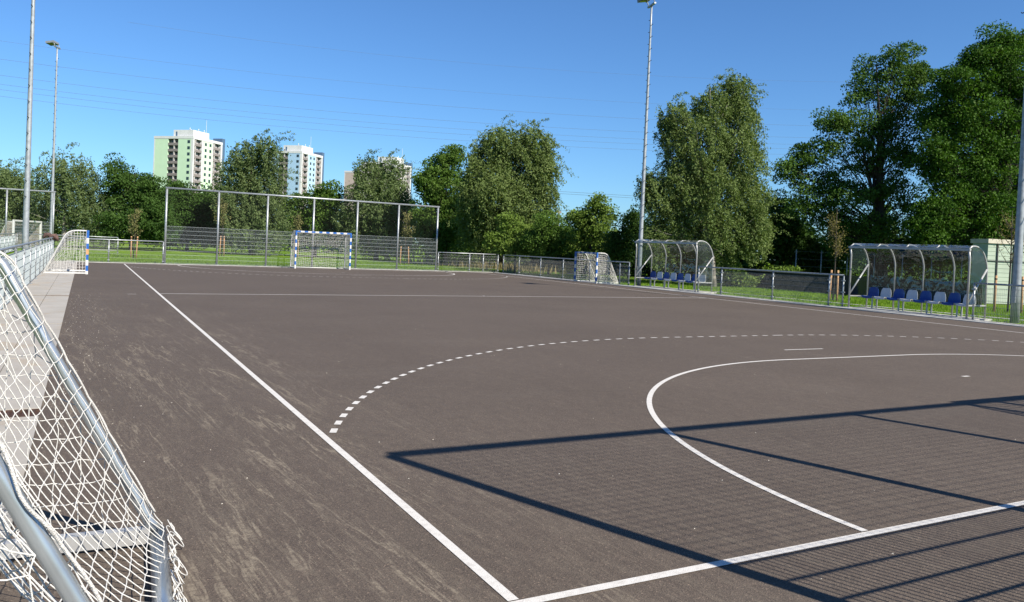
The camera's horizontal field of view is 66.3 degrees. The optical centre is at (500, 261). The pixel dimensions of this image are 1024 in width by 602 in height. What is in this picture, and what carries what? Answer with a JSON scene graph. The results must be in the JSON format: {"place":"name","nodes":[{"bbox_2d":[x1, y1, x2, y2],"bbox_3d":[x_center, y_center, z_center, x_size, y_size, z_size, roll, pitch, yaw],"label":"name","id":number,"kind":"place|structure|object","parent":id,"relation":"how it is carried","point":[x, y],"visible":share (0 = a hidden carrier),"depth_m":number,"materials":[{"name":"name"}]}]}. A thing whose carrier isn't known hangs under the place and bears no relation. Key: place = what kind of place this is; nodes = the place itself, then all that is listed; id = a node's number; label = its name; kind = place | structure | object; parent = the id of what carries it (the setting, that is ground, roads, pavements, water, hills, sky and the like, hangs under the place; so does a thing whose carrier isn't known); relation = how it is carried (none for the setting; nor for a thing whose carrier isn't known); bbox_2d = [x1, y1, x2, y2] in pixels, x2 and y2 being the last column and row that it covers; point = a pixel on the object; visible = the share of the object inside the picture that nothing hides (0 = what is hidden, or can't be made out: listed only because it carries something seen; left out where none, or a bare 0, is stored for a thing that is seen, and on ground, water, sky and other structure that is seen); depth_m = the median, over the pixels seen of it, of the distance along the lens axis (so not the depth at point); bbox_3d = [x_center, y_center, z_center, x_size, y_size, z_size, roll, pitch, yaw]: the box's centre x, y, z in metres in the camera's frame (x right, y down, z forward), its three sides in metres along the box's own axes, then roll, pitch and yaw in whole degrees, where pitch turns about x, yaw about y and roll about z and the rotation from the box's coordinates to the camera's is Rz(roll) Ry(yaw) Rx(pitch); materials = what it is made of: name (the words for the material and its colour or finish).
{"place":"outdoors","nodes":[
{"label":"outdoors","id":0,"kind":"place"},
{"bbox_2d":[0,261,76,571],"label":"slab path","id":1,"kind":"structure","parent":0,"point":[40,288],"depth_m":10.02,"materials":[{"name":"concrete"}]},
{"bbox_2d":[0,409,39,417],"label":"drain channel","id":2,"kind":"object","parent":1,"relation":"in","point":[10,413],"visible":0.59,"depth_m":6.85,"materials":[{"name":"metal"}]},
{"bbox_2d":[0,237,54,309],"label":"fence","id":3,"kind":"object","parent":1,"relation":"on","point":[31,262],"visible":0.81,"depth_m":21.88,"materials":[{"name":"metal"}]},
{"bbox_2d":[42,233,58,240],"bbox_3d":[-22.001,-1.201,38.361,0.759,0.413,0.373,2,1,-12],"label":"cloth bundle","id":4,"kind":"object","parent":3,"relation":"hanging from","point":[55,236],"visible":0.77,"depth_m":38.29,"materials":[{"name":"fabric"}]},
{"bbox_2d":[153,122,224,196],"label":"tower block","id":5,"kind":"structure","parent":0,"point":[192,156],"depth_m":363.82,"materials":[{"name":"white concrete"}]},
{"bbox_2d":[267,143,324,225],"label":"tower block","id":6,"kind":"structure","parent":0,"point":[307,164],"depth_m":410.90,"materials":[{"name":"white concrete"}]},
{"bbox_2d":[57,251,559,273],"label":"grass","id":7,"kind":"structure","parent":0,"point":[200,259],"depth_m":50.54,"materials":[{"name":"green plant"}]},
{"bbox_2d":[343,168,360,240],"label":"tower block","id":8,"kind":"structure","parent":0,"point":[348,178],"depth_m":510.27,"materials":[{"name":"white concrete"}]},
{"bbox_2d":[54,248,680,282],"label":"footpath","id":9,"kind":"structure","parent":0,"point":[115,250],"depth_m":63.91,"materials":[{"name":"grey concrete"}]},
{"bbox_2d":[360,148,412,243],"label":"tower block","id":10,"kind":"structure","parent":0,"point":[408,177],"depth_m":448.86,"materials":[{"name":"white concrete"}]},
{"bbox_2d":[3,59,802,125],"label":"power line","id":11,"kind":"object","parent":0,"point":[351,98],"visible":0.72,"depth_m":150.96,"materials":[{"name":"black metal"}]},
{"bbox_2d":[2,75,850,138],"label":"power line","id":12,"kind":"object","parent":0,"point":[356,113],"visible":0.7,"depth_m":150.11,"materials":[{"name":"black metal"}]},
{"bbox_2d":[2,84,851,145],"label":"power line","id":13,"kind":"object","parent":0,"point":[300,116],"visible":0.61,"depth_m":145.95,"materials":[{"name":"black metal"}]},
{"bbox_2d":[2,96,860,155],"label":"power line","id":14,"kind":"object","parent":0,"point":[314,129],"visible":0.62,"depth_m":145.29,"materials":[{"name":"black metal"}]},
{"bbox_2d":[0,89,916,150],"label":"power line","id":15,"kind":"object","parent":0,"point":[330,124],"visible":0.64,"depth_m":147.21,"materials":[{"name":"black metal"}]},
{"bbox_2d":[4,41,912,112],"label":"power line","id":16,"kind":"object","parent":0,"point":[348,81],"visible":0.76,"depth_m":149.74,"materials":[{"name":"black metal"}]},
{"bbox_2d":[0,262,1023,601],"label":"asphalt","id":17,"kind":"structure","parent":0,"point":[528,466],"depth_m":6.72,"materials":[{"name":"grey asphalt"}]},
{"bbox_2d":[43,230,88,273],"bbox_3d":[-16.103,-0.396,29.119,1.431,1.615,2.001,2,1,-28],"label":"handball goal","id":18,"kind":"object","parent":17,"relation":"on","point":[56,251],"visible":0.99,"depth_m":28.53,"materials":[{"name":"blue paint"}]},
{"bbox_2d":[0,251,187,601],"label":"handball goal","id":19,"kind":"object","parent":17,"relation":"on","point":[42,545],"visible":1,"depth_m":3.54,"materials":[{"name":"fabric"}]},
{"bbox_2d":[290,230,351,269],"bbox_3d":[-10.131,-0.643,44.217,3.183,2.106,1.172,2,1,-28],"label":"handball goal","id":20,"kind":"object","parent":17,"relation":"on","point":[325,255],"visible":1,"depth_m":44.43,"materials":[{"name":"blue paint"}]},
{"bbox_2d":[42,294,1015,578],"bbox_3d":[-1.455,1.317,13.823,10.985,0.007,20.302,2,1,-28],"label":"grit","id":21,"kind":"object","parent":17,"relation":"on","point":[408,478],"visible":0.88,"depth_m":6.54,"materials":[{"name":"grey gravel"}]},
{"bbox_2d":[124,264,1023,601],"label":"court marking","id":22,"kind":"object","parent":17,"relation":"on","point":[466,560],"visible":0.96,"depth_m":4.96,"materials":[{"name":"paint"}]},
{"bbox_2d":[0,231,1023,323],"bbox_3d":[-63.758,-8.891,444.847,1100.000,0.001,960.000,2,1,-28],"label":"ground","id":23,"kind":"structure","parent":0,"point":[206,252],"depth_m":71.42,"materials":[{"name":"green plant"}]},
{"bbox_2d":[0,233,15,253],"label":"fence","id":24,"kind":"object","parent":23,"relation":"on","point":[7,241],"visible":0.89,"depth_m":47.13,"materials":[{"name":"metal"}]},
{"bbox_2d":[0,219,41,247],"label":"football goal","id":25,"kind":"object","parent":23,"relation":"on","point":[14,229],"visible":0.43,"depth_m":58.69,"materials":[{"name":"white paint"}]},
{"bbox_2d":[0,156,51,243],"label":"willow tree","id":26,"kind":"object","parent":23,"relation":"on","point":[8,179],"visible":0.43,"depth_m":72.61,"materials":[{"name":"green plant"}]},
{"bbox_2d":[0,188,55,250],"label":"ball stop fence","id":27,"kind":"object","parent":23,"relation":"on","point":[7,203],"visible":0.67,"depth_m":50.63,"materials":[{"name":"metal"}]},
{"bbox_2d":[22,0,35,249],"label":"floodlight mast","id":28,"kind":"object","parent":23,"relation":"on","point":[25,226],"visible":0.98,"depth_m":33.32,"materials":[{"name":"grey metal"}]},
{"bbox_2d":[45,40,60,233],"bbox_3d":[-32.598,-8.351,56.758,0.771,15.101,0.874,2,1,-6],"label":"floodlight mast","id":29,"kind":"object","parent":23,"relation":"on","point":[52,43],"visible":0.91,"depth_m":56.72,"materials":[{"name":"grey metal"}]},
{"bbox_2d":[16,233,118,253],"bbox_3d":[-29.240,-1.181,53.052,6.244,1.200,0.161,2,1,-18],"label":"fence","id":30,"kind":"object","parent":23,"relation":"on","point":[72,241],"visible":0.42,"depth_m":53.32,"materials":[{"name":"metal"}]},
{"bbox_2d":[21,142,126,247],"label":"birch tree","id":31,"kind":"object","parent":23,"relation":"on","point":[69,189],"visible":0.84,"depth_m":69.42,"materials":[{"name":"green plant"}]},
{"bbox_2d":[127,208,142,254],"bbox_3d":[-22.401,-1.751,47.924,0.982,3.118,1.036,2,1,-4],"label":"young tree","id":32,"kind":"object","parent":23,"relation":"on","point":[137,214],"visible":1,"depth_m":47.96,"materials":[{"name":"green plant"}]},
{"bbox_2d":[135,236,137,257],"bbox_3d":[-22.257,-0.812,48.002,0.147,1.453,0.095,2,1,-28],"label":"tree stake","id":33,"kind":"object","parent":23,"relation":"on","point":[136,247],"visible":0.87,"depth_m":47.97,"materials":[{"name":"brown wood"}]},
{"bbox_2d":[88,152,194,250],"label":"broadleaf tree","id":34,"kind":"object","parent":23,"relation":"on","point":[127,191],"visible":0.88,"depth_m":69.96,"materials":[{"name":"green plant"}]},
{"bbox_2d":[156,179,233,251],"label":"broadleaf tree","id":35,"kind":"object","parent":23,"relation":"on","point":[204,233],"visible":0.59,"depth_m":76.31,"materials":[{"name":"green plant"}]},
{"bbox_2d":[212,200,230,255],"bbox_3d":[-22.010,-2.743,61.948,1.397,4.645,1.334,2,1,-1],"label":"young tree","id":36,"kind":"object","parent":23,"relation":"on","point":[222,222],"visible":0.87,"depth_m":61.83,"materials":[{"name":"green plant"}]},
{"bbox_2d":[209,128,305,255],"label":"willow tree","id":37,"kind":"object","parent":23,"relation":"on","point":[261,178],"visible":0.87,"depth_m":70.38,"materials":[{"name":"green plant"}]},
{"bbox_2d":[37,193,524,264],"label":"undergrowth","id":38,"kind":"object","parent":23,"relation":"on","point":[456,256],"visible":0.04,"depth_m":98.28,"materials":[{"name":"green plant"}]},
{"bbox_2d":[289,212,303,235],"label":"young tree","id":39,"kind":"object","parent":23,"relation":"on","point":[298,222],"visible":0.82,"depth_m":65.87,"materials":[{"name":"green plant"}]},
{"bbox_2d":[276,179,354,256],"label":"broadleaf tree","id":40,"kind":"object","parent":23,"relation":"on","point":[326,213],"visible":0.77,"depth_m":73.20,"materials":[{"name":"green plant"}]},
{"bbox_2d":[331,148,423,260],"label":"willow tree","id":41,"kind":"object","parent":23,"relation":"on","point":[387,189],"visible":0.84,"depth_m":71.15,"materials":[{"name":"green plant"}]},
{"bbox_2d":[400,210,415,261],"bbox_3d":[-7.106,-1.835,60.084,1.216,4.201,1.388,2,1,-3],"label":"young tree","id":42,"kind":"object","parent":23,"relation":"on","point":[407,218],"visible":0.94,"depth_m":59.93,"materials":[{"name":"green plant"}]},
{"bbox_2d":[407,143,480,259],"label":"broadleaf tree","id":43,"kind":"object","parent":23,"relation":"on","point":[431,186],"visible":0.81,"depth_m":67.28,"materials":[{"name":"green plant"}]},
{"bbox_2d":[405,256,565,273],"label":"tall grass","id":44,"kind":"structure","parent":23,"relation":"on","point":[478,263],"depth_m":58.48,"materials":[{"name":"green plant"}]},
{"bbox_2d":[480,211,534,272],"bbox_3d":[1.064,-1.307,52.118,4.487,4.147,3.393,2,1,-28],"label":"leafy bush","id":45,"kind":"object","parent":23,"relation":"on","point":[515,230],"visible":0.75,"depth_m":51.92,"materials":[{"name":"green plant"}]},
{"bbox_2d":[447,113,578,266],"bbox_3d":[0.981,-5.282,59.472,9.836,11.823,6.405,3,1,4],"label":"birch tree","id":46,"kind":"object","parent":23,"relation":"on","point":[493,160],"visible":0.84,"depth_m":58.94,"materials":[{"name":"green plant"}]},
{"bbox_2d":[65,261,1023,326],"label":"kerb","id":47,"kind":"structure","parent":23,"relation":"on","point":[978,321],"depth_m":32.21,"materials":[{"name":"concrete"}]},
{"bbox_2d":[54,237,163,263],"bbox_3d":[-19.887,-0.543,39.947,5.148,1.200,0.145,2,1,-30],"label":"fence","id":48,"kind":"object","parent":47,"relation":"on","point":[130,250],"visible":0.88,"depth_m":40.07,"materials":[{"name":"metal"}]},
{"bbox_2d":[163,187,439,270],"bbox_3d":[-10.777,-1.662,45.135,15.910,4.053,0.180,2,1,-30],"label":"ball stop fence","id":49,"kind":"object","parent":47,"relation":"on","point":[217,236],"visible":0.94,"depth_m":44.76,"materials":[{"name":"metal"}]},
{"bbox_2d":[437,252,498,271],"bbox_3d":[-2.034,0.060,50.233,4.468,1.200,0.145,2,1,-30],"label":"fence","id":50,"kind":"object","parent":47,"relation":"on","point":[483,263],"visible":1,"depth_m":50.24,"materials":[{"name":"metal"}]},
{"bbox_2d":[502,255,630,284],"bbox_3d":[3.336,0.385,45.077,0.143,1.200,12.997,2,1,-29],"label":"fence","id":51,"kind":"object","parent":47,"relation":"on","point":[540,267],"visible":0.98,"depth_m":44.62,"materials":[{"name":"metal"}]},
{"bbox_2d":[574,251,617,283],"bbox_3d":[5.110,0.314,41.692,1.471,1.616,2.101,2,1,-28],"label":"handball goal","id":52,"kind":"object","parent":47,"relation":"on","point":[596,268],"visible":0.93,"depth_m":41.37,"materials":[{"name":"blue paint"}]},
{"bbox_2d":[696,266,845,306],"bbox_3d":[10.702,0.938,31.903,0.143,1.200,7.596,2,1,-29],"label":"fence","id":53,"kind":"object","parent":47,"relation":"on","point":[772,288],"visible":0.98,"depth_m":31.45,"materials":[{"name":"metal"}]},
{"bbox_2d":[970,282,1023,323],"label":"fence","id":54,"kind":"object","parent":47,"relation":"on","point":[974,298],"visible":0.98,"depth_m":24.05,"materials":[{"name":"metal"}]},
{"bbox_2d":[519,209,581,274],"bbox_3d":[3.116,-1.261,50.663,3.707,4.277,3.191,2,1,-28],"label":"leafy bush","id":55,"kind":"object","parent":23,"relation":"on","point":[540,239],"visible":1,"depth_m":50.20,"materials":[{"name":"green plant"}]},
{"bbox_2d":[558,191,619,272],"bbox_3d":[6.312,-2.012,55.297,4.899,5.900,3.313,3,1,22],"label":"broadleaf tree","id":56,"kind":"object","parent":23,"relation":"on","point":[583,219],"visible":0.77,"depth_m":54.69,"materials":[{"name":"green plant"}]},
{"bbox_2d":[597,203,653,278],"bbox_3d":[8.048,-1.288,49.848,3.130,4.796,4.152,0,3,-71],"label":"leafy bush","id":57,"kind":"object","parent":23,"relation":"on","point":[620,245],"visible":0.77,"depth_m":49.48,"materials":[{"name":"green plant"}]},
{"bbox_2d":[636,0,655,285],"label":"floodlight mast","id":58,"kind":"object","parent":23,"relation":"on","point":[640,245],"visible":0.98,"depth_m":39.42,"materials":[{"name":"metal"}]},
{"bbox_2d":[632,239,716,293],"bbox_3d":[8.245,0.205,37.437,1.300,2.457,4.550,2,1,-29],"label":"team shelter","id":59,"kind":"object","parent":23,"relation":"on","point":[687,278],"visible":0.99,"depth_m":37.34,"materials":[{"name":"white metal"}]},
{"bbox_2d":[632,68,794,286],"bbox_3d":[11.780,-4.679,42.637,8.865,12.179,4.667,2,1,-4],"label":"birch tree","id":60,"kind":"object","parent":23,"relation":"on","point":[698,189],"visible":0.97,"depth_m":42.25,"materials":[{"name":"green plant"}]},
{"bbox_2d":[516,196,971,282],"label":"undergrowth","id":61,"kind":"object","parent":23,"relation":"on","point":[691,266],"visible":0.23,"depth_m":52.05,"materials":[{"name":"green plant"}]},
{"bbox_2d":[715,255,800,287],"bbox_3d":[14.701,0.739,44.871,5.701,2.108,2.458,2,1,-23],"label":"bramble","id":62,"kind":"object","parent":23,"relation":"on","point":[747,282],"visible":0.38,"depth_m":44.03,"materials":[{"name":"green plant"}]},
{"bbox_2d":[757,188,850,270],"bbox_3d":[20.132,-1.617,52.233,6.879,6.429,3.630,2,1,-1],"label":"leafy bush","id":63,"kind":"object","parent":23,"relation":"on","point":[794,224],"visible":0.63,"depth_m":51.39,"materials":[{"name":"green plant"}]},
{"bbox_2d":[829,270,832,299],"bbox_3d":[13.887,1.058,33.004,0.155,1.404,0.095,2,1,-28],"label":"tree stake","id":64,"kind":"object","parent":23,"relation":"on","point":[831,271],"visible":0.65,"depth_m":32.97,"materials":[{"name":"brown wood"}]},
{"bbox_2d":[823,211,848,300],"bbox_3d":[14.101,-0.283,32.950,1.064,3.901,1.098,2,1,-28],"label":"young tree","id":65,"kind":"object","parent":23,"relation":"on","point":[836,245],"visible":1,"depth_m":32.95,"materials":[{"name":"green plant"}]},
{"bbox_2d":[836,270,838,300],"bbox_3d":[14.173,1.071,32.986,0.097,1.400,0.095,2,1,-28],"label":"tree stake","id":66,"kind":"object","parent":23,"relation":"on","point":[837,286],"visible":0.63,"depth_m":32.95,"materials":[{"name":"brown wood"}]},
{"bbox_2d":[772,40,939,277],"bbox_3d":[21.038,-5.654,45.913,10.382,14.831,4.076,2,1,-7],"label":"ash tree","id":67,"kind":"object","parent":23,"relation":"on","point":[877,193],"visible":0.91,"depth_m":45.67,"materials":[{"name":"green plant"}]},
{"bbox_2d":[730,270,982,304],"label":"board wall","id":68,"kind":"structure","parent":23,"relation":"on","point":[880,283],"depth_m":38.49,"materials":[{"name":"grey metal"}]},
{"bbox_2d":[713,291,1022,320],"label":"edging strip","id":69,"kind":"object","parent":23,"relation":"on","point":[878,306],"visible":0.2,"depth_m":29.48,"materials":[{"name":"concrete"}]},
{"bbox_2d":[795,250,962,281],"bbox_3d":[21.660,0.630,45.480,8.967,2.300,0.055,3,1,35],"label":"fence","id":70,"kind":"object","parent":23,"relation":"on","point":[931,272],"visible":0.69,"depth_m":45.20,"materials":[{"name":"metal"}]},
{"bbox_2d":[848,243,991,320],"bbox_3d":[14.185,0.649,26.843,1.300,2.457,4.550,2,1,-29],"label":"team shelter","id":71,"kind":"object","parent":23,"relation":"on","point":[926,297],"visible":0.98,"depth_m":26.68,"materials":[{"name":"metal"}]},
{"bbox_2d":[886,232,972,280],"bbox_3d":[25.840,-0.093,47.125,7.534,4.062,2.916,2,1,-7],"label":"leafy bush","id":72,"kind":"object","parent":23,"relation":"on","point":[940,260],"visible":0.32,"depth_m":46.70,"materials":[{"name":"green plant"}]},
{"bbox_2d":[895,19,1023,261],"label":"maple tree","id":73,"kind":"object","parent":23,"relation":"on","point":[970,104],"visible":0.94,"depth_m":41.28,"materials":[{"name":"green plant"}]},
{"bbox_2d":[993,275,997,312],"bbox_3d":[18.925,1.281,29.994,0.120,1.502,0.095,2,1,-28],"label":"tree stake","id":74,"kind":"object","parent":23,"relation":"on","point":[995,292],"visible":0.7,"depth_m":29.96,"materials":[{"name":"brown wood"}]},
{"bbox_2d":[970,239,1023,304],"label":"garden hut","id":75,"kind":"object","parent":23,"relation":"on","point":[998,266],"visible":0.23,"depth_m":37.29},
{"bbox_2d":[992,211,1023,311],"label":"young tree","id":76,"kind":"object","parent":23,"relation":"on","point":[1011,253],"visible":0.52,"depth_m":29.96,"materials":[{"name":"green plant"}]},
{"bbox_2d":[1008,12,1023,322],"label":"floodlight mast","id":77,"kind":"object","parent":23,"relation":"on","point":[1018,255],"visible":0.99,"depth_m":24.21,"materials":[{"name":"grey metal"}]},
{"bbox_2d":[1011,286,1016,302],"bbox_3d":[15.891,1.030,24.265,0.040,0.504,0.123,2,1,-28],"label":"service door","id":78,"kind":"structure","parent":77,"relation":"in","point":[1013,294],"depth_m":24.26,"materials":[{"name":"metal"}]},
{"bbox_2d":[1020,276,1023,313],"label":"tree stake","id":79,"kind":"object","parent":23,"relation":"on","point":[1022,291],"visible":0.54,"depth_m":29.96,"materials":[{"name":"brown wood"}]},
{"bbox_2d":[0,0,1023,261],"label":"sky","id":80,"kind":"structure","parent":0,"point":[793,44],"materials":[{"name":"blue"}]},
{"bbox_2d":[130,22,929,82],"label":"power line","id":81,"kind":"object","parent":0,"point":[451,61],"visible":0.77,"depth_m":160.26,"materials":[{"name":"black metal"}]},
{"bbox_2d":[515,272,1023,324],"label":"grass","id":82,"kind":"structure","parent":0,"point":[907,305],"depth_m":34.65,"materials":[{"name":"green plant"}]}
]}

